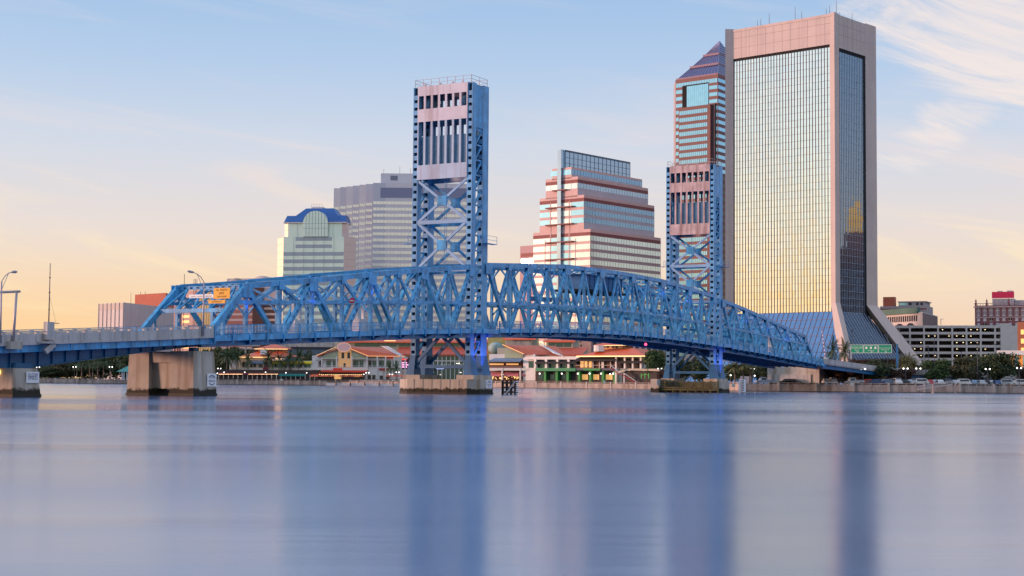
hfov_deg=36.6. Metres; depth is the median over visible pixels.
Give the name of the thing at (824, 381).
parked car
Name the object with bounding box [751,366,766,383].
tree
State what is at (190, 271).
street lamp
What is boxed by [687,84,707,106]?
tall window
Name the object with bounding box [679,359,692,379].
tree
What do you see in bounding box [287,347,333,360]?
building
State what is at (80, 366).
palm tree
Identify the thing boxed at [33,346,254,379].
woodland
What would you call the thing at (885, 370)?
tree
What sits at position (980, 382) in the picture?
parked car
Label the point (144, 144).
sky
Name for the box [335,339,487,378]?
market hall
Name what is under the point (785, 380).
parked car
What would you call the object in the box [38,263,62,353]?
radio mast
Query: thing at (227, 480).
river water
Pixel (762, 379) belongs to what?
parked pickup
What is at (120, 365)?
palm tree
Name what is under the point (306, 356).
tree
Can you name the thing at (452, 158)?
lift bridge
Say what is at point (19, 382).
bridge pier
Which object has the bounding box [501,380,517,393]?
timber fender
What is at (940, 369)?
tree
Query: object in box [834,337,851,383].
palm tree
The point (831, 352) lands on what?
palm tree
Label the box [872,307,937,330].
green cornice building
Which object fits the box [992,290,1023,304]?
rooftop billboard
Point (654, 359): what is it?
tree
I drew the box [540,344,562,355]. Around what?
white pergola
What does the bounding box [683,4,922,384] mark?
mirror glass tower
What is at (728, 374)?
tree
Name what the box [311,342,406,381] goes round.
gabled pavilion
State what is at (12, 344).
sign gantry
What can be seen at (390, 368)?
palm tree
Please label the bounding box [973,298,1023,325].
brick hotel
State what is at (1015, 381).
parked suv
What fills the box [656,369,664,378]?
tree
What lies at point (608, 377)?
lit door
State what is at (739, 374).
tree
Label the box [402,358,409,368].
lit sign tower
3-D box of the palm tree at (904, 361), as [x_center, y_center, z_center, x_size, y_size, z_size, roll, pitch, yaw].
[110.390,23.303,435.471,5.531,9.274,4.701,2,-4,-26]
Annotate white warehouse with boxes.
[96,302,173,378]
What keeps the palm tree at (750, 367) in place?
on the ground
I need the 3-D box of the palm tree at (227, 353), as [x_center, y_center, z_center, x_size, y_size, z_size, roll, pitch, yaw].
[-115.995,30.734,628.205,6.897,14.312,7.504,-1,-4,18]
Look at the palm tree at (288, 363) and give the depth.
628.10 m
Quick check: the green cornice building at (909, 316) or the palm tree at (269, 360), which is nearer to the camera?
the palm tree at (269, 360)
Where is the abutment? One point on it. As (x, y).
(803, 375)
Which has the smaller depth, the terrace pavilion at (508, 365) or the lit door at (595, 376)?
the lit door at (595, 376)
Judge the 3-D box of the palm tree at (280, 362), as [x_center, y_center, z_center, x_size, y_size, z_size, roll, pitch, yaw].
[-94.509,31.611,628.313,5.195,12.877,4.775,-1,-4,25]
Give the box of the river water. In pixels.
[0,383,1023,575]
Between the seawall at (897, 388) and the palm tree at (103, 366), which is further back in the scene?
the palm tree at (103, 366)
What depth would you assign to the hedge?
529.07 m
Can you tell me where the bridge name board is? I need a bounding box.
[189,294,213,297]
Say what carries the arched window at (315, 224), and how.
in the blue roof building at (316, 240)
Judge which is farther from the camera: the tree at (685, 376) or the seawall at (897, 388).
the tree at (685, 376)
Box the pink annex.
[520,245,532,326]
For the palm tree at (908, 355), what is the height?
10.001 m
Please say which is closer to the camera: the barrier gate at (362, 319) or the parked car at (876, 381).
the barrier gate at (362, 319)
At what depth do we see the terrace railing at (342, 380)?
613.34 m
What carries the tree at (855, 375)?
on the promenade
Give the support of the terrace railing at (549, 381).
on the promenade
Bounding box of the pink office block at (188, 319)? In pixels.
[173,290,199,350]
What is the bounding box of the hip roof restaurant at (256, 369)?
[217,344,318,380]
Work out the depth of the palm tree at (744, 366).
426.48 m
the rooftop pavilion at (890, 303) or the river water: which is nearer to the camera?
the river water
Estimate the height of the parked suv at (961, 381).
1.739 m
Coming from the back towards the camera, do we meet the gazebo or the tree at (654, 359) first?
the gazebo
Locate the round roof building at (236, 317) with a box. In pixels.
[183,274,275,360]
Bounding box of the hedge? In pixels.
[847,358,912,384]
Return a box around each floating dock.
[326,380,399,385]
[931,384,962,392]
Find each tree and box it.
[37,367,65,378]
[50,363,79,378]
[68,360,98,377]
[78,363,85,377]
[84,358,112,377]
[88,363,96,377]
[92,358,102,377]
[99,360,108,377]
[104,356,126,377]
[115,360,124,377]
[116,355,128,378]
[211,347,231,371]
[218,347,233,369]
[227,347,243,364]
[228,347,242,369]
[244,351,254,369]
[260,347,275,369]
[273,352,284,369]
[282,348,294,369]
[289,346,305,369]
[302,348,313,360]
[385,360,393,378]
[392,362,400,379]
[642,349,665,372]
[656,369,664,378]
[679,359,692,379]
[689,357,709,381]
[723,364,741,381]
[726,362,742,383]
[736,362,750,378]
[736,364,753,381]
[740,364,757,383]
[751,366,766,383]
[824,336,838,383]
[824,370,852,380]
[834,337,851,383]
[842,372,865,380]
[859,358,897,384]
[887,368,917,384]
[895,354,909,368]
[904,352,917,367]
[906,358,919,368]
[920,358,951,379]
[947,356,985,379]
[964,355,989,370]
[975,352,1023,385]
[1014,367,1023,378]
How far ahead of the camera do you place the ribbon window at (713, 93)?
789.17 m
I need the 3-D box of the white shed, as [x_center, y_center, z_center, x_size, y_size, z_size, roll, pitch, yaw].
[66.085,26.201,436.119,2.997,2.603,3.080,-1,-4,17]
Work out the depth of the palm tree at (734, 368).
427.20 m
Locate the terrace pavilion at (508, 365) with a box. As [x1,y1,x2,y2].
[489,344,564,382]
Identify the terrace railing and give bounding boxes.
[218,378,316,380]
[323,379,398,381]
[494,380,610,383]
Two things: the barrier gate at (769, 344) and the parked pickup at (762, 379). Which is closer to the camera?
the barrier gate at (769, 344)
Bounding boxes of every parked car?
[778,379,795,383]
[786,379,801,383]
[821,379,830,383]
[866,379,884,384]
[880,379,893,384]
[976,380,987,383]
[992,380,1002,385]
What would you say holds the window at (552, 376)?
in the green front restaurant at (599, 361)
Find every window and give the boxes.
[303,211,328,236]
[353,361,358,366]
[507,340,515,344]
[521,253,532,256]
[521,258,532,263]
[522,340,529,344]
[550,374,554,379]
[556,342,562,346]
[564,342,570,346]
[676,78,716,87]
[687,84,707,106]
[709,92,716,96]
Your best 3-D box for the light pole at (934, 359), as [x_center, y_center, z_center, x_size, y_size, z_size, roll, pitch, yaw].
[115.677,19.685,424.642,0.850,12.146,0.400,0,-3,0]
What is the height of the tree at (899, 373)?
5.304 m
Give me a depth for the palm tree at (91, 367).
626.72 m
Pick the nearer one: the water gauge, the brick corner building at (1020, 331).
the water gauge
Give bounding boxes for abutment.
[767,366,825,383]
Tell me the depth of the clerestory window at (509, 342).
566.96 m
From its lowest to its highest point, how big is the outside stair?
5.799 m
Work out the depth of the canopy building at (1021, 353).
471.51 m
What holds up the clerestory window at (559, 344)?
in the hall at (569, 347)
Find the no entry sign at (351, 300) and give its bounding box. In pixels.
[349,297,362,303]
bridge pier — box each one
[0,364,41,396]
[126,348,216,395]
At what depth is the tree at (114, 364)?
661.25 m
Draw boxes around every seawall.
[39,378,399,384]
[493,381,650,389]
[729,382,1023,393]
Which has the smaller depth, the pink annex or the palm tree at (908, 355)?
the palm tree at (908, 355)
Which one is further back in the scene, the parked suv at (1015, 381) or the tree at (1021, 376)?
the tree at (1021, 376)
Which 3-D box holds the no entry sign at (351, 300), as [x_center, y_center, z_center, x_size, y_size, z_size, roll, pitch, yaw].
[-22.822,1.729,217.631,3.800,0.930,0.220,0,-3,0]
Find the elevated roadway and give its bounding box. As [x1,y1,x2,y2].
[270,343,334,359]
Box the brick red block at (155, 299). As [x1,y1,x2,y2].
[135,292,173,307]
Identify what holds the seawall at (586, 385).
on the ground
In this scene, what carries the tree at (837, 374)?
on the promenade
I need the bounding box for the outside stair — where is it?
[609,367,636,383]
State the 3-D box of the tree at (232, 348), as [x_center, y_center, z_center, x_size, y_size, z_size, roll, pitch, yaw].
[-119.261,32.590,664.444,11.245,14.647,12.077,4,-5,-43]
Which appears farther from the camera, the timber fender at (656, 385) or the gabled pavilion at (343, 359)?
the gabled pavilion at (343, 359)
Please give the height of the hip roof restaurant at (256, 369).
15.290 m
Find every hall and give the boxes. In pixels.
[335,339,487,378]
[497,338,588,356]
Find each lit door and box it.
[582,374,587,379]
[593,374,598,379]
[606,374,611,379]
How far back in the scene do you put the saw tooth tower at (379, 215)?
854.04 m
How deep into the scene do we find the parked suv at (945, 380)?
413.70 m
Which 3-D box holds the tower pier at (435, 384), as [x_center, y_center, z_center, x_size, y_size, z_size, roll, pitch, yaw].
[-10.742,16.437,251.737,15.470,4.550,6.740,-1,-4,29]
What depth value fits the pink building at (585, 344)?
598.54 m
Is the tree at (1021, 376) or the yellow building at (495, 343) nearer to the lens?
the tree at (1021, 376)
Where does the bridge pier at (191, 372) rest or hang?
in the river water
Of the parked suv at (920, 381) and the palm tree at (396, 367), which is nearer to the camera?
the parked suv at (920, 381)
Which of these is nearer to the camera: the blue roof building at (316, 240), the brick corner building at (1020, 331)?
the brick corner building at (1020, 331)
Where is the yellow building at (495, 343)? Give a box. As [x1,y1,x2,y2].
[488,337,538,363]
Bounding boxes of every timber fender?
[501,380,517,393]
[650,379,718,392]
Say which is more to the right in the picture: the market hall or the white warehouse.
the market hall
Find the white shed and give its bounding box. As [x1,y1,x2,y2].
[740,376,751,383]
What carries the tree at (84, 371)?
on the ground
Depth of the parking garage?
652.51 m
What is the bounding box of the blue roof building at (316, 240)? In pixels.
[276,204,355,360]
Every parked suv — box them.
[829,378,837,383]
[893,378,902,384]
[910,378,928,384]
[943,379,951,384]
[953,379,970,384]
[1000,379,1012,385]
[1009,379,1023,385]
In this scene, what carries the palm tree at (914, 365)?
on the ground
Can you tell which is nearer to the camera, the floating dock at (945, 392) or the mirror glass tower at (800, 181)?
the floating dock at (945, 392)
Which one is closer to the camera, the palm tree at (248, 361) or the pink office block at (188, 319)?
the palm tree at (248, 361)
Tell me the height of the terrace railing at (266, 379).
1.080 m
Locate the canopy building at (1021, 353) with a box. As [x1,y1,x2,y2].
[997,350,1023,385]
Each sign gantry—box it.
[0,290,22,348]
[824,344,897,366]
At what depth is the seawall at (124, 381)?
615.44 m
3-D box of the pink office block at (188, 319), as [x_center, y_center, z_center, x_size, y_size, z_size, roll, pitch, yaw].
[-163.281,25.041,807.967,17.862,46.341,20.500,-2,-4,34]
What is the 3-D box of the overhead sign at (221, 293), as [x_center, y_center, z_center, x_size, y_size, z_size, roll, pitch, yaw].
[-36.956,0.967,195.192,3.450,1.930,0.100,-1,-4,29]
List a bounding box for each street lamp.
[0,270,17,342]
[187,270,204,335]
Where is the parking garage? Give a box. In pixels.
[895,319,1017,385]
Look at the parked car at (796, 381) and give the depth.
422.39 m
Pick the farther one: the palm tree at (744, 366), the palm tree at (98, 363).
the palm tree at (98, 363)
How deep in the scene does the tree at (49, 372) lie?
646.89 m
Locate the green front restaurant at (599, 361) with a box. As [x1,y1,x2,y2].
[523,343,665,383]
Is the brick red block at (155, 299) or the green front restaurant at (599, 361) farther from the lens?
the brick red block at (155, 299)
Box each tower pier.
[399,375,492,393]
[661,378,729,392]
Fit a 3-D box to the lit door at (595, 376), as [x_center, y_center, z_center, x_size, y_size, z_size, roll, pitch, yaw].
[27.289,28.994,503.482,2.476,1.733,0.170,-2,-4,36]
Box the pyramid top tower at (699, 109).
[674,41,728,359]
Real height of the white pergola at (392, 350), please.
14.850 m
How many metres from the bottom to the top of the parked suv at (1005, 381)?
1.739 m
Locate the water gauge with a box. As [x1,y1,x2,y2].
[739,379,745,392]
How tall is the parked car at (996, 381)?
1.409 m
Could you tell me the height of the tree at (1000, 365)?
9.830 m
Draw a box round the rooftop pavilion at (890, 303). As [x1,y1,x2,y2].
[880,297,932,314]
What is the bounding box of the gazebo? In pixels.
[117,366,127,379]
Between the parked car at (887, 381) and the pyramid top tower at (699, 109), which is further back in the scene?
the pyramid top tower at (699, 109)
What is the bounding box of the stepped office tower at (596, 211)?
[533,149,660,345]
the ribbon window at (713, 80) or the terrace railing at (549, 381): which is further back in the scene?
the ribbon window at (713, 80)
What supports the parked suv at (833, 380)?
on the car park surface
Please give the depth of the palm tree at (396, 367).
619.01 m
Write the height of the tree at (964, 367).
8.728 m
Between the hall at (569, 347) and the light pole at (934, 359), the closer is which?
the light pole at (934, 359)
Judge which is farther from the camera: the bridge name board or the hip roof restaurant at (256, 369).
the hip roof restaurant at (256, 369)
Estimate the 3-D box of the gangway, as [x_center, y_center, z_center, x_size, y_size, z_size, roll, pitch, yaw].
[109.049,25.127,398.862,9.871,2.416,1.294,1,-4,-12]
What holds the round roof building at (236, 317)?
on the ground
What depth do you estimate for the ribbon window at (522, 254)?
671.40 m
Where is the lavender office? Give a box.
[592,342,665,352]
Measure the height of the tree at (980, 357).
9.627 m
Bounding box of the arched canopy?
[618,369,664,383]
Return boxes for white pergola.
[382,346,407,374]
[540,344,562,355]
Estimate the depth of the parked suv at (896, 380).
412.16 m
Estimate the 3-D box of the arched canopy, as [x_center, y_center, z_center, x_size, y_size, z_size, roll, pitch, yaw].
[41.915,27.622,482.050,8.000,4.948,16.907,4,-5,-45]
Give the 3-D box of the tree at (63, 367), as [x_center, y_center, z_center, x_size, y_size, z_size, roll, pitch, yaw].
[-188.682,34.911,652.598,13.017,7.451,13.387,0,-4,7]
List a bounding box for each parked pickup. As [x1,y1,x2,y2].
[754,377,774,383]
[843,378,864,383]
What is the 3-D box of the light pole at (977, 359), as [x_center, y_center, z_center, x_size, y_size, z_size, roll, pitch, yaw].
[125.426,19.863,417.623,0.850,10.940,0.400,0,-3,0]
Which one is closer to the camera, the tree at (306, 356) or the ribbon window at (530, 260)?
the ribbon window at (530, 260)
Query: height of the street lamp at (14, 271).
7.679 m
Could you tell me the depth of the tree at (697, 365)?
458.41 m
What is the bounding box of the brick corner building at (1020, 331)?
[1017,322,1023,349]
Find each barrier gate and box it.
[352,299,367,330]
[768,338,772,352]
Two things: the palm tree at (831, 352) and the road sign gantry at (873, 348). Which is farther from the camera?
the palm tree at (831, 352)
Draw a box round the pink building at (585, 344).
[579,341,591,352]
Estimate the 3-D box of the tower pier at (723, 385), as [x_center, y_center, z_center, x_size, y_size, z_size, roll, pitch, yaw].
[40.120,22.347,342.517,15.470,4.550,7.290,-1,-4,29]
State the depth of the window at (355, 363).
631.41 m
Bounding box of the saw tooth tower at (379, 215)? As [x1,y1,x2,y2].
[334,168,466,338]
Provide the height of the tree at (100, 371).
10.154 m
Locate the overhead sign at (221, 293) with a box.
[208,288,229,303]
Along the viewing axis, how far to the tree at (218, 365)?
657.38 m
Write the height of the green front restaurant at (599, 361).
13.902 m
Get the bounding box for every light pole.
[934,343,934,379]
[975,341,977,379]
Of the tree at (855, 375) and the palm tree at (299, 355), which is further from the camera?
the palm tree at (299, 355)
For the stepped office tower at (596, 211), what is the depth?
657.62 m
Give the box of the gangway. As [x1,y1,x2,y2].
[917,381,952,389]
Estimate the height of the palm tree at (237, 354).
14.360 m
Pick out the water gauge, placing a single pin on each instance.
(743, 383)
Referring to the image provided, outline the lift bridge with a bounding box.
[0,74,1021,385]
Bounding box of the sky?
[0,0,1023,377]
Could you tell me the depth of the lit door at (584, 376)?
505.81 m
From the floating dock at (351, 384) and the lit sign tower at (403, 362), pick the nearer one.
the floating dock at (351, 384)
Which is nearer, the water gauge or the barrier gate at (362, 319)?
the barrier gate at (362, 319)
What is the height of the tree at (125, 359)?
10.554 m

